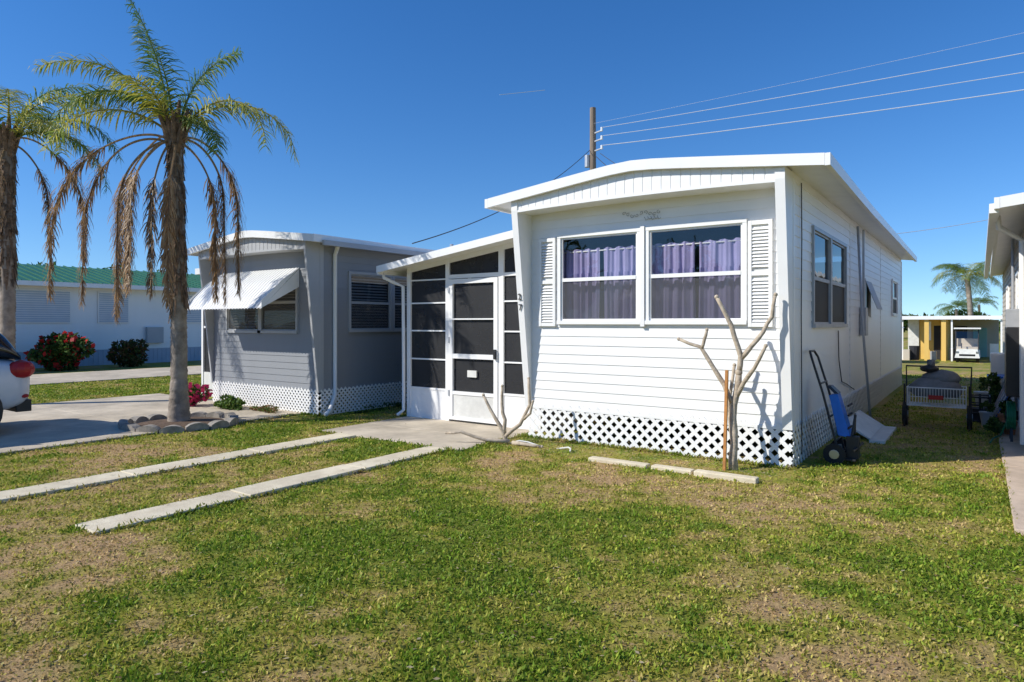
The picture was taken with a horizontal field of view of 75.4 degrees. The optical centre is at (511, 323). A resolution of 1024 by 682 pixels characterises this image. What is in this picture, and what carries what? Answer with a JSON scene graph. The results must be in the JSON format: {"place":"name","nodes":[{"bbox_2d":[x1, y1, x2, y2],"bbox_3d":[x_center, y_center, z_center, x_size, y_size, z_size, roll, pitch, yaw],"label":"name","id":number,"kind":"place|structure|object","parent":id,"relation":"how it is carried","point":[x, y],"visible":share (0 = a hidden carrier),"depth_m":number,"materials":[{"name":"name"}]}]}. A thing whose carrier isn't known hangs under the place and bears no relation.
{"place":"outdoors","nodes":[
{"label":"outdoors","id":0,"kind":"place"},
{"bbox_2d":[30,366,200,384],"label":"concrete driveway","id":1,"kind":"structure","parent":0,"point":[57,378],"depth_m":18.59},
{"bbox_2d":[0,393,302,454],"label":"concrete driveway","id":2,"kind":"structure","parent":0,"point":[72,422],"depth_m":10.23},
{"bbox_2d":[0,333,34,421],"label":"parked car","id":3,"kind":"object","parent":2,"relation":"on","point":[14,384],"visible":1,"depth_m":8.80,"materials":[{"name":"white paint"}]},
{"bbox_2d":[118,411,237,433],"bbox_3d":[-4.859,1.465,9.712,1.582,0.170,1.587,0,0,35],"label":"scalloped edging ring","id":4,"kind":"object","parent":2,"relation":"on","point":[200,420],"visible":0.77,"depth_m":9.47,"materials":[{"name":"concrete"}]},
{"bbox_2d":[27,0,299,421],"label":"queen palm tree","id":5,"kind":"object","parent":4,"relation":"on","point":[176,126],"visible":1,"depth_m":9.62,"materials":[{"name":"plant"}]},
{"bbox_2d":[188,382,212,406],"bbox_3d":[-5.672,1.295,11.802,0.629,0.516,0.607,0,0,35],"label":"bougainvillea bush","id":6,"kind":"object","parent":2,"relation":"on","point":[196,395],"visible":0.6,"depth_m":11.72,"materials":[{"name":"pink plant"}]},
{"bbox_2d":[213,393,245,410],"bbox_3d":[-4.847,1.365,11.402,0.789,0.298,0.409,0,0,35],"label":"garden plant","id":7,"kind":"object","parent":2,"relation":"on","point":[230,402],"visible":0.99,"depth_m":11.32,"materials":[{"name":"green plant"}]},
{"bbox_2d":[249,404,278,413],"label":"garden plant","id":8,"kind":"object","parent":2,"relation":"on","point":[268,408],"visible":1,"depth_m":10.93,"materials":[{"name":"green plant"}]},
{"bbox_2d":[230,308,247,328],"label":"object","id":9,"kind":"structure","parent":0,"point":[233,314],"depth_m":12.85,"materials":[{"name":"grey paint"}]},
{"bbox_2d":[214,251,315,390],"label":"front wall","id":10,"kind":"structure","parent":9,"relation":"attached to","point":[278,359],"depth_m":11.46,"materials":[{"name":"grey paint"}]},
{"bbox_2d":[187,268,298,309],"bbox_3d":[-4.636,-0.573,11.313,2.230,0.694,0.705,0,0,35],"label":"window awning","id":11,"kind":"object","parent":10,"relation":"attached to","point":[260,288],"depth_m":11.04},
{"bbox_2d":[225,308,263,332],"bbox_3d":[-4.808,-0.360,11.875,1.090,1.070,0.077,0,0,35],"label":"window frame","id":12,"kind":"object","parent":10,"relation":"attached to","point":[228,330],"visible":0.41,"depth_m":11.85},
{"bbox_2d":[229,308,251,328],"bbox_3d":[-4.805,-0.110,11.879,0.956,0.436,0.001,0,0,35],"label":"window screen","id":13,"kind":"object","parent":12,"relation":"attached to","point":[238,320],"depth_m":11.96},
{"bbox_2d":[231,309,257,328],"bbox_3d":[-4.767,-0.360,11.933,1.000,0.980,0.025,0,0,35],"label":"window blind","id":14,"kind":"object","parent":12,"relation":"attached to","point":[248,318],"depth_m":11.88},
{"bbox_2d":[198,241,319,392],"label":"wing fins","id":15,"kind":"object","parent":10,"relation":"attached to","point":[312,257],"visible":0.7,"depth_m":10.63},
{"bbox_2d":[200,247,303,259],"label":"soffit","id":16,"kind":"structure","parent":15,"relation":"attached to","point":[269,251],"depth_m":11.24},
{"bbox_2d":[200,237,302,257],"bbox_3d":[-4.516,-1.341,11.352,3.080,0.282,0.006,0,0,35],"label":"header panel","id":17,"kind":"object","parent":16,"relation":"on","point":[253,244],"visible":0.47,"depth_m":11.18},
{"bbox_2d":[212,380,319,414],"bbox_3d":[-4.369,1.285,11.561,3.101,0.451,0.015,0,0,35],"label":"skirting lattice","id":18,"kind":"object","parent":10,"relation":"attached to","point":[282,395],"visible":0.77,"depth_m":11.38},
{"bbox_2d":[258,270,298,333],"bbox_3d":[-3.992,-0.360,11.297,1.090,1.070,0.077,0,0,35],"label":"window frame","id":19,"kind":"object","parent":10,"relation":"attached to","point":[290,331],"visible":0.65,"depth_m":11.09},
{"bbox_2d":[262,304,294,329],"bbox_3d":[-3.989,-0.110,11.301,0.956,0.436,0.001,0,0,35],"label":"window screen","id":20,"kind":"object","parent":19,"relation":"attached to","point":[272,320],"depth_m":11.37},
{"bbox_2d":[267,276,294,329],"bbox_3d":[-3.951,-0.360,11.355,1.000,0.980,0.025,0,0,35],"label":"window blind","id":21,"kind":"object","parent":19,"relation":"attached to","point":[285,309],"depth_m":11.27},
{"bbox_2d":[279,274,294,328],"bbox_3d":[-3.669,-0.335,11.753,1.500,1.430,0.001,0,0,35],"label":"window room backing","id":22,"kind":"object","parent":9,"relation":"attached to","point":[288,307],"depth_m":12.03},
{"bbox_2d":[187,230,434,255],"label":"roof fascia","id":23,"kind":"structure","parent":9,"relation":"on","point":[191,251],"depth_m":11.03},
{"bbox_2d":[322,240,425,255],"bbox_3d":[0.239,-1.260,14.806,0.050,0.080,11.000,0,0,35],"label":"gutter","id":24,"kind":"object","parent":23,"relation":"attached to","point":[365,247],"visible":0.36,"depth_m":11.07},
{"bbox_2d":[351,277,378,327],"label":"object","id":25,"kind":"object","parent":9,"relation":"attached to","point":[360,298],"depth_m":12.09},
{"bbox_2d":[320,242,412,389],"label":"side wall","id":26,"kind":"structure","parent":9,"relation":"attached to","point":[368,358],"depth_m":11.27,"materials":[{"name":"grey paint"}]},
{"bbox_2d":[320,245,323,392],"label":"corner trim","id":27,"kind":"structure","parent":26,"relation":"attached to","point":[322,317],"depth_m":10.71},
{"bbox_2d":[319,381,406,414],"bbox_3d":[-1.362,1.285,13.122,0.015,0.451,6.021,0,0,35],"label":"skirting lattice","id":28,"kind":"object","parent":26,"relation":"attached to","point":[371,401],"visible":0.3,"depth_m":11.38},
{"bbox_2d":[348,271,392,331],"bbox_3d":[-2.469,-0.360,11.565,0.077,1.030,1.010,0,0,35],"label":"window frame","id":29,"kind":"object","parent":26,"relation":"attached to","point":[389,303],"visible":0.97,"depth_m":11.55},
{"bbox_2d":[351,276,387,327],"bbox_3d":[-2.526,-0.355,11.606,0.025,0.930,0.920,0,0,35],"label":"window blind","id":30,"kind":"object","parent":29,"relation":"attached to","point":[367,297],"depth_m":11.56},
{"bbox_2d":[351,304,388,327],"bbox_3d":[-2.472,-0.120,11.567,0.001,0.416,0.876,0,0,35],"label":"window screen","id":31,"kind":"object","parent":29,"relation":"attached to","point":[374,314],"depth_m":11.62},
{"bbox_2d":[393,276,406,331],"bbox_3d":[-1.871,-0.360,12.409,0.077,1.030,1.040,0,0,35],"label":"window frame","id":32,"kind":"object","parent":26,"relation":"attached to","point":[394,304],"visible":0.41,"depth_m":12.00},
{"bbox_2d":[395,305,406,327],"bbox_3d":[-1.874,-0.120,12.412,0.001,0.416,0.906,0,0,35],"label":"window screen","id":33,"kind":"object","parent":32,"relation":"attached to","point":[398,316],"depth_m":12.14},
{"bbox_2d":[362,278,406,327],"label":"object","id":34,"kind":"object","parent":9,"relation":"attached to","point":[383,296],"depth_m":12.55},
{"bbox_2d":[353,402,406,413],"bbox_3d":[-2.110,1.435,11.497,0.250,0.167,1.717,0,0,35],"label":"garden plant","id":35,"kind":"object","parent":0,"point":[397,404],"visible":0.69,"depth_m":11.39,"materials":[{"name":"green plant"}]},
{"bbox_2d":[0,326,1023,681],"bbox_3d":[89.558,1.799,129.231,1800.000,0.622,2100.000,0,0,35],"label":"lawn ground","id":36,"kind":"structure","parent":0,"point":[968,366],"depth_m":4.15,"materials":[{"name":"green plant"}]},
{"bbox_2d":[23,331,95,370],"bbox_3d":[-14.326,0.932,20.921,1.903,1.399,1.821,0,0,35],"label":"hibiscus bush","id":37,"kind":"object","parent":36,"relation":"on","point":[53,351],"visible":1,"depth_m":20.68,"materials":[{"name":"green plant"}]},
{"bbox_2d":[0,83,122,360],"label":"queen palm tree","id":38,"kind":"object","parent":36,"relation":"on","point":[10,137],"visible":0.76,"depth_m":11.87,"materials":[{"name":"plant"}]},
{"bbox_2d":[15,285,200,351],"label":"walls","id":39,"kind":"structure","parent":36,"relation":"on","point":[144,311],"depth_m":23.70,"materials":[{"name":"white plastic"}]},
{"bbox_2d":[15,289,200,322],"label":"storm shutters","id":40,"kind":"object","parent":39,"relation":"attached to","point":[33,306],"visible":0.6,"depth_m":22.44,"materials":[{"name":"metal"}]},
{"bbox_2d":[15,347,200,367],"bbox_3d":[-16.139,1.220,21.501,0.020,0.560,20.000,0,0,35],"label":"skirting","id":41,"kind":"object","parent":39,"relation":"attached to","point":[155,355],"visible":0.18,"depth_m":24.97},
{"bbox_2d":[16,263,200,291],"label":"roof","id":42,"kind":"structure","parent":39,"relation":"on","point":[33,275],"depth_m":24.13,"materials":[{"name":"green metal"}]},
{"bbox_2d":[146,327,163,342],"bbox_3d":[-13.514,0.450,25.034,0.140,0.600,0.600,0,0,35],"label":"meter cabinet","id":43,"kind":"object","parent":39,"relation":"attached to","point":[154,334],"visible":1,"depth_m":24.98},
{"bbox_2d":[106,338,148,366],"bbox_3d":[-13.145,1.040,22.751,1.055,1.019,1.456,0,0,35],"label":"croton bush","id":44,"kind":"object","parent":36,"relation":"on","point":[131,353],"visible":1,"depth_m":22.57,"materials":[{"name":"green plant"}]},
{"bbox_2d":[0,433,355,502],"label":"driveway runner strip","id":45,"kind":"object","parent":36,"relation":"on","point":[65,485],"visible":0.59,"depth_m":6.65,"materials":[{"name":"concrete"}]},
{"bbox_2d":[195,268,257,397],"bbox_3d":[-3.671,0.190,16.423,1.400,2.620,7.880,0,0,35],"label":"side porch","id":46,"kind":"object","parent":36,"relation":"on","point":[205,373],"visible":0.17,"depth_m":13.59,"materials":[{"name":"white metal"}]},
{"bbox_2d":[75,446,445,534],"bbox_3d":[-1.975,1.525,6.308,0.332,0.111,3.800,0,0,35],"label":"driveway runner strip","id":47,"kind":"object","parent":36,"relation":"on","point":[112,522],"visible":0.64,"depth_m":5.81,"materials":[{"name":"concrete"}]},
{"bbox_2d":[324,247,339,416],"bbox_3d":[-2.876,0.094,10.711,0.192,2.797,0.406,0,0,9],"label":"downspout","id":48,"kind":"object","parent":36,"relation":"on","point":[334,396],"visible":0.84,"depth_m":10.86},
{"bbox_2d":[320,416,537,451],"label":"concrete walkway","id":49,"kind":"structure","parent":36,"relation":"on","point":[419,430],"depth_m":9.03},
{"bbox_2d":[376,230,607,431],"bbox_3d":[1.048,0.118,12.420,2.930,2.803,6.960,0,0,35],"label":"screened porch","id":50,"kind":"object","parent":36,"relation":"on","point":[463,344],"visible":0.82,"depth_m":9.86,"materials":[{"name":"white metal"}]},
{"bbox_2d":[448,277,497,423],"bbox_3d":[-0.586,0.395,9.741,0.926,2.110,0.078,0,0,35],"label":"screen door","id":51,"kind":"structure","parent":50,"relation":"in","point":[464,406],"depth_m":9.74,"materials":[{"name":"white metal"}]},
{"bbox_2d":[445,377,542,447],"bbox_3d":[-0.204,1.095,8.160,1.243,0.871,0.243,0,0,14],"label":"pruned frangipani tree","id":52,"kind":"object","parent":36,"relation":"on","point":[505,434],"visible":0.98,"depth_m":8.15,"materials":[{"name":"brown plant"}]},
{"bbox_2d":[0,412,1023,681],"bbox_3d":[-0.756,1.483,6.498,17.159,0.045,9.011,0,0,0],"label":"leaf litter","id":53,"kind":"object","parent":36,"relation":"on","point":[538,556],"visible":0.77,"depth_m":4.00,"materials":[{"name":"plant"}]},
{"bbox_2d":[528,404,792,466],"bbox_3d":[1.546,1.270,7.740,3.280,0.489,0.015,0,0,35],"label":"skirting lattice","id":54,"kind":"object","parent":36,"relation":"on","point":[774,446],"visible":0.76,"depth_m":7.60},
{"bbox_2d":[533,405,781,429],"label":"bottom trim","id":55,"kind":"structure","parent":54,"relation":"on","point":[671,418],"depth_m":7.64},
{"bbox_2d":[588,456,758,483],"bbox_3d":[1.585,1.491,6.731,1.780,0.079,0.135,0,0,35],"label":"concrete edging","id":56,"kind":"object","parent":36,"relation":"on","point":[728,476],"visible":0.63,"depth_m":6.60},
{"bbox_2d":[412,33,1023,243],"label":"power lines","id":57,"kind":"object","parent":36,"relation":"on","point":[590,161],"visible":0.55,"depth_m":24.06,"materials":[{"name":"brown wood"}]},
{"bbox_2d":[723,370,728,470],"bbox_3d":[2.176,1.015,6.744,0.050,1.071,0.050,0,0,35],"label":"wooden stake","id":58,"kind":"object","parent":36,"relation":"on","point":[725,420],"visible":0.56,"depth_m":6.73,"materials":[{"name":"brown wood"}]},
{"bbox_2d":[677,292,777,469],"bbox_3d":[2.197,0.616,6.804,0.966,1.853,0.282,0,0,35],"label":"pruned frangipani tree","id":59,"kind":"object","parent":36,"relation":"on","point":[739,385],"visible":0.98,"depth_m":6.74,"materials":[{"name":"brown plant"}]},
{"bbox_2d":[809,350,863,464],"bbox_3d":[3.531,0.899,7.194,0.525,1.202,0.466,0,0,35],"label":"blue hand truck","id":60,"kind":"object","parent":36,"relation":"on","point":[839,449],"visible":1,"depth_m":7.07,"materials":[{"name":"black metal"}]},
{"bbox_2d":[792,366,901,466],"bbox_3d":[6.215,1.270,11.502,0.015,0.489,11.542,0,0,35],"label":"skirting lattice","id":61,"kind":"object","parent":36,"relation":"on","point":[884,386],"visible":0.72,"depth_m":8.48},
{"bbox_2d":[848,410,895,443],"bbox_3d":[4.848,1.390,8.969,0.520,0.220,1.600,0,0,35],"label":"white board stack","id":62,"kind":"object","parent":36,"relation":"on","point":[871,429],"visible":0.93,"depth_m":8.91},
{"bbox_2d":[902,360,972,430],"bbox_3d":[6.164,1.015,9.599,0.850,0.970,0.679,0,0,35],"label":"wire basket cart","id":63,"kind":"object","parent":36,"relation":"on","point":[934,382],"visible":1,"depth_m":9.43,"materials":[{"name":"grey metal"}]},
{"bbox_2d":[902,308,1002,334],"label":"distant tree row","id":64,"kind":"object","parent":36,"relation":"on","point":[905,322],"visible":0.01,"depth_m":82.25,"materials":[{"name":"green plant"}]},
{"bbox_2d":[902,316,1002,360],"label":"yellow trimmed house with carport","id":65,"kind":"structure","parent":36,"relation":"on","point":[928,339],"depth_m":38.30,"materials":[{"name":"white metal"}]},
{"bbox_2d":[933,298,980,319],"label":"coconut palm tree","id":66,"kind":"object","parent":36,"relation":"on","point":[962,304],"visible":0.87,"depth_m":79.71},
{"bbox_2d":[929,261,1002,319],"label":"coconut palm tree","id":67,"kind":"object","parent":36,"relation":"on","point":[968,285],"visible":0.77,"depth_m":44.95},
{"bbox_2d":[954,328,980,362],"bbox_3d":[24.729,1.173,35.940,1.200,1.845,2.200,0,0,35],"label":"golf cart","id":68,"kind":"object","parent":36,"relation":"on","point":[966,348],"visible":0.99,"depth_m":35.45,"materials":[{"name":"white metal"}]},
{"bbox_2d":[971,394,990,422],"bbox_3d":[7.157,1.300,10.122,0.269,0.400,0.380,0,0,35],"label":"black plastic crate","id":69,"kind":"object","parent":36,"relation":"on","point":[976,414],"visible":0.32,"depth_m":10.01,"materials":[{"name":"plastic"}]},
{"bbox_2d":[973,377,988,406],"bbox_3d":[8.188,1.203,11.506,0.281,0.554,0.274,0,0,35],"label":"potted plant","id":70,"kind":"object","parent":36,"relation":"on","point":[982,384],"visible":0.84,"depth_m":11.47,"materials":[{"name":"green plant"}]},
{"bbox_2d":[964,296,997,311],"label":"coconut palm tree","id":71,"kind":"object","parent":36,"relation":"on","point":[985,299],"visible":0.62,"depth_m":95.17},
{"bbox_2d":[979,400,995,424],"bbox_3d":[6.868,1.293,9.567,0.202,0.374,0.194,0,0,-26],"label":"flower pot","id":72,"kind":"object","parent":36,"relation":"on","point":[987,413],"visible":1,"depth_m":9.54,"materials":[{"name":"grey ceramic"}]},
{"bbox_2d":[982,415,1005,433],"bbox_3d":[6.397,1.351,8.764,0.281,0.255,0.462,0,0,35],"label":"garden plant","id":73,"kind":"object","parent":36,"relation":"on","point":[996,425],"visible":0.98,"depth_m":8.68,"materials":[{"name":"green plant"}]},
{"bbox_2d":[993,375,1007,420],"bbox_3d":[7.517,1.074,10.186,0.292,0.800,1.493,0,0,35],"label":"folded lawn chair","id":74,"kind":"object","parent":36,"relation":"on","point":[1002,396],"visible":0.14,"depth_m":10.05,"materials":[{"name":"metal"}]},
{"bbox_2d":[0,0,1023,320],"label":"sky","id":75,"kind":"structure","parent":0,"point":[402,126],"materials":[{"name":"blue"}]},
{"bbox_2d":[564,240,566,250],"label":"walls","id":76,"kind":"structure","parent":0,"point":[565,244],"depth_m":9.46,"materials":[{"name":"white plastic"}]},
{"bbox_2d":[567,231,675,303],"bbox_3d":[1.375,-0.527,8.550,1.549,1.495,0.001,0,0,35],"label":"window","id":77,"kind":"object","parent":76,"relation":"attached to","point":[601,243],"depth_m":8.68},
{"bbox_2d":[511,166,792,429],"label":"wing fins","id":78,"kind":"object","parent":76,"relation":"attached to","point":[522,231],"visible":0.81,"depth_m":6.77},
{"bbox_2d":[517,179,774,215],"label":"soffit","id":79,"kind":"structure","parent":78,"relation":"attached to","point":[679,192],"depth_m":7.46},
{"bbox_2d":[517,167,774,209],"bbox_3d":[1.364,-1.580,7.483,3.250,0.301,0.006,0,0,35],"label":"header panel","id":80,"kind":"object","parent":79,"relation":"on","point":[632,182],"visible":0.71,"depth_m":7.38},
{"bbox_2d":[532,188,781,425],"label":"front wall","id":81,"kind":"structure","parent":76,"relation":"attached to","point":[657,369],"depth_m":7.67,"materials":[{"name":"white plastic"}]},
{"bbox_2d":[539,238,555,325],"bbox_3d":[0.455,-0.522,8.494,0.243,1.125,0.030,0,0,35],"label":"shutter","id":82,"kind":"object","parent":81,"relation":"attached to","point":[547,281],"visible":1,"depth_m":8.50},
{"bbox_2d":[557,227,639,323],"bbox_3d":[1.052,-0.552,8.094,1.139,1.135,0.077,0,0,35],"label":"window frame","id":83,"kind":"object","parent":81,"relation":"attached to","point":[561,279],"visible":0.94,"depth_m":8.12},
{"bbox_2d":[563,279,635,318],"bbox_3d":[1.055,-0.286,8.097,1.005,0.468,0.001,0,0,35],"label":"window screen","id":84,"kind":"object","parent":83,"relation":"attached to","point":[606,307],"depth_m":8.05,"materials":[{"name":"grey"}]},
{"bbox_2d":[564,245,635,318],"bbox_3d":[1.115,-0.432,8.182,1.249,1.005,0.065,0,0,35],"label":"window curtain","id":85,"kind":"object","parent":83,"relation":"hanging from","point":[618,261],"depth_m":8.20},
{"bbox_2d":[640,226,644,326],"bbox_3d":[1.527,-0.545,7.730,0.050,1.170,0.038,0,0,35],"label":"window mullion","id":86,"kind":"structure","parent":83,"relation":"attached to","point":[642,275],"depth_m":7.71},
{"bbox_2d":[644,218,747,323],"bbox_3d":[2.037,-0.552,7.397,1.160,1.135,0.077,0,0,35],"label":"window frame","id":87,"kind":"object","parent":81,"relation":"attached to","point":[650,230],"visible":0.96,"depth_m":7.37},
{"bbox_2d":[651,275,740,318],"bbox_3d":[2.039,-0.286,7.400,1.026,0.468,0.001,0,0,35],"label":"window screen","id":88,"kind":"object","parent":87,"relation":"attached to","point":[690,303],"depth_m":7.45,"materials":[{"name":"grey"}]},
{"bbox_2d":[652,237,740,318],"bbox_3d":[2.099,-0.432,7.485,1.270,1.005,0.065,0,0,35],"label":"window curtain","id":89,"kind":"object","parent":87,"relation":"hanging from","point":[714,256],"depth_m":7.45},
{"bbox_2d":[748,219,772,326],"bbox_3d":[2.612,-0.522,6.966,0.245,1.125,0.030,0,0,35],"label":"shutter","id":90,"kind":"object","parent":81,"relation":"attached to","point":[760,265],"visible":0.96,"depth_m":6.97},
{"bbox_2d":[652,225,740,317],"bbox_3d":[2.359,-0.527,7.852,1.570,1.495,0.001,0,0,35],"label":"window","id":91,"kind":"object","parent":76,"relation":"attached to","point":[713,234],"depth_m":7.95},
{"bbox_2d":[485,152,916,261],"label":"roof fascia","id":92,"kind":"structure","parent":76,"relation":"on","point":[828,160],"depth_m":7.31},
{"bbox_2d":[792,171,901,424],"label":"side wall","id":93,"kind":"structure","parent":76,"relation":"attached to","point":[819,210],"depth_m":9.21,"materials":[{"name":"white plastic"}]},
{"bbox_2d":[811,225,832,327],"bbox_3d":[3.753,-0.532,8.030,0.077,1.175,1.090,0,0,35],"label":"window frame","id":94,"kind":"object","parent":93,"relation":"attached to","point":[822,234],"visible":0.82,"depth_m":7.98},
{"bbox_2d":[815,234,827,279],"bbox_3d":[3.742,-0.532,8.037,0.001,1.041,0.956,0,0,35],"label":"window glass","id":95,"kind":"object","parent":94,"relation":"in","point":[821,257],"visible":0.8,"depth_m":8.10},
{"bbox_2d":[815,280,827,321],"bbox_3d":[3.749,-0.256,8.033,0.001,0.488,0.956,0,0,35],"label":"window screen","id":96,"kind":"object","parent":94,"relation":"in","point":[821,301],"depth_m":8.06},
{"bbox_2d":[801,183,854,453],"bbox_3d":[4.120,-0.050,8.520,0.023,2.900,3.577,0,0,35],"label":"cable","id":97,"kind":"object","parent":93,"relation":"attached to","point":[801,332],"visible":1,"depth_m":7.08,"materials":[{"name":"white metal"}]},
{"bbox_2d":[832,236,847,326],"bbox_3d":[4.417,-0.532,8.969,0.077,1.175,1.190,0,0,35],"label":"window frame","id":98,"kind":"object","parent":93,"relation":"attached to","point":[839,243],"visible":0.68,"depth_m":9.40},
{"bbox_2d":[832,243,843,283],"bbox_3d":[4.407,-0.532,8.976,0.001,1.041,1.056,0,0,35],"label":"window glass","id":99,"kind":"object","parent":98,"relation":"in","point":[838,264],"visible":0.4,"depth_m":9.01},
{"bbox_2d":[832,285,843,321],"bbox_3d":[4.413,-0.256,8.971,0.001,0.488,1.056,0,0,35],"label":"window screen","id":100,"kind":"object","parent":98,"relation":"in","point":[837,303],"depth_m":8.96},
{"bbox_2d":[793,178,901,429],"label":"corner trim","id":101,"kind":"structure","parent":93,"relation":"attached to","point":[794,306],"depth_m":6.84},
{"bbox_2d":[856,226,871,416],"bbox_3d":[5.336,0.010,10.032,0.039,2.983,0.251,0,0,-27],"label":"drain pipe","id":102,"kind":"object","parent":93,"relation":"attached to","point":[862,322],"visible":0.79,"depth_m":10.04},
{"bbox_2d":[860,230,867,335],"bbox_3d":[5.655,-0.650,10.634,0.088,1.700,0.250,0,0,35],"label":"meter box","id":103,"kind":"object","parent":93,"relation":"attached to","point":[865,313],"visible":0.77,"depth_m":10.62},
{"bbox_2d":[850,223,880,392],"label":"panel seams","id":104,"kind":"object","parent":93,"relation":"attached to","point":[850,309],"visible":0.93,"depth_m":9.81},
{"bbox_2d":[865,278,871,319],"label":"window frame","id":105,"kind":"object","parent":93,"relation":"attached to","point":[869,305],"visible":0.31,"depth_m":11.48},
{"bbox_2d":[865,280,881,309],"bbox_3d":[6.122,-0.475,11.192,0.170,0.490,0.700,0,0,35],"label":"flap","id":106,"kind":"object","parent":105,"relation":"attached to","point":[874,295],"visible":1,"depth_m":11.15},
{"bbox_2d":[891,279,898,315],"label":"window frame","id":107,"kind":"object","parent":93,"relation":"attached to","point":[894,298],"visible":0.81,"depth_m":14.67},
{"bbox_2d":[495,166,912,259],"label":"roof","id":108,"kind":"structure","parent":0,"point":[825,183],"depth_m":8.40,"materials":[{"name":"white metal"}]},
{"bbox_2d":[997,412,1023,534],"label":"concrete path","id":109,"kind":"structure","parent":0,"point":[1013,458],"depth_m":6.48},
{"bbox_2d":[987,352,1004,389],"bbox_3d":[9.324,1.035,12.711,0.340,0.870,1.920,0,0,35],"label":"plastic storage bin","id":110,"kind":"object","parent":109,"relation":"on","point":[997,362],"visible":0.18,"depth_m":13.07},
{"bbox_2d":[984,372,1011,412],"bbox_3d":[7.843,1.113,10.666,0.379,0.698,0.939,0,0,35],"label":"garden plant","id":111,"kind":"object","parent":109,"relation":"on","point":[995,388],"visible":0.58,"depth_m":10.44,"materials":[{"name":"green plant"}]},
{"bbox_2d":[989,401,1017,442],"bbox_3d":[6.179,1.243,8.296,0.265,0.525,0.667,0,0,41],"label":"hose reel","id":112,"kind":"object","parent":109,"relation":"on","point":[1011,415],"visible":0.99,"depth_m":8.22,"materials":[{"name":"green plastic"}]},
{"bbox_2d":[1002,228,1023,401],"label":"walls","id":113,"kind":"structure","parent":0,"point":[1006,277],"depth_m":13.41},
{"bbox_2d":[990,192,1023,276],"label":"roof fascia","id":114,"kind":"structure","parent":113,"relation":"on","point":[1009,200],"depth_m":6.87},
{"bbox_2d":[984,203,1023,444],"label":"gutter","id":115,"kind":"object","parent":114,"relation":"attached to","point":[994,223],"visible":0.97,"depth_m":7.62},
{"bbox_2d":[992,204,1023,275],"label":"roof","id":116,"kind":"structure","parent":113,"relation":"on","point":[1012,218],"depth_m":9.16,"materials":[{"name":"white metal"}]},
{"bbox_2d":[1005,239,1019,396],"bbox_3d":[6.668,-0.150,8.814,0.190,2.100,1.850,0,0,35],"label":"electric panel","id":117,"kind":"object","parent":113,"relation":"attached to","point":[1012,384],"visible":0.87,"depth_m":8.10,"materials":[{"name":"black metal"}]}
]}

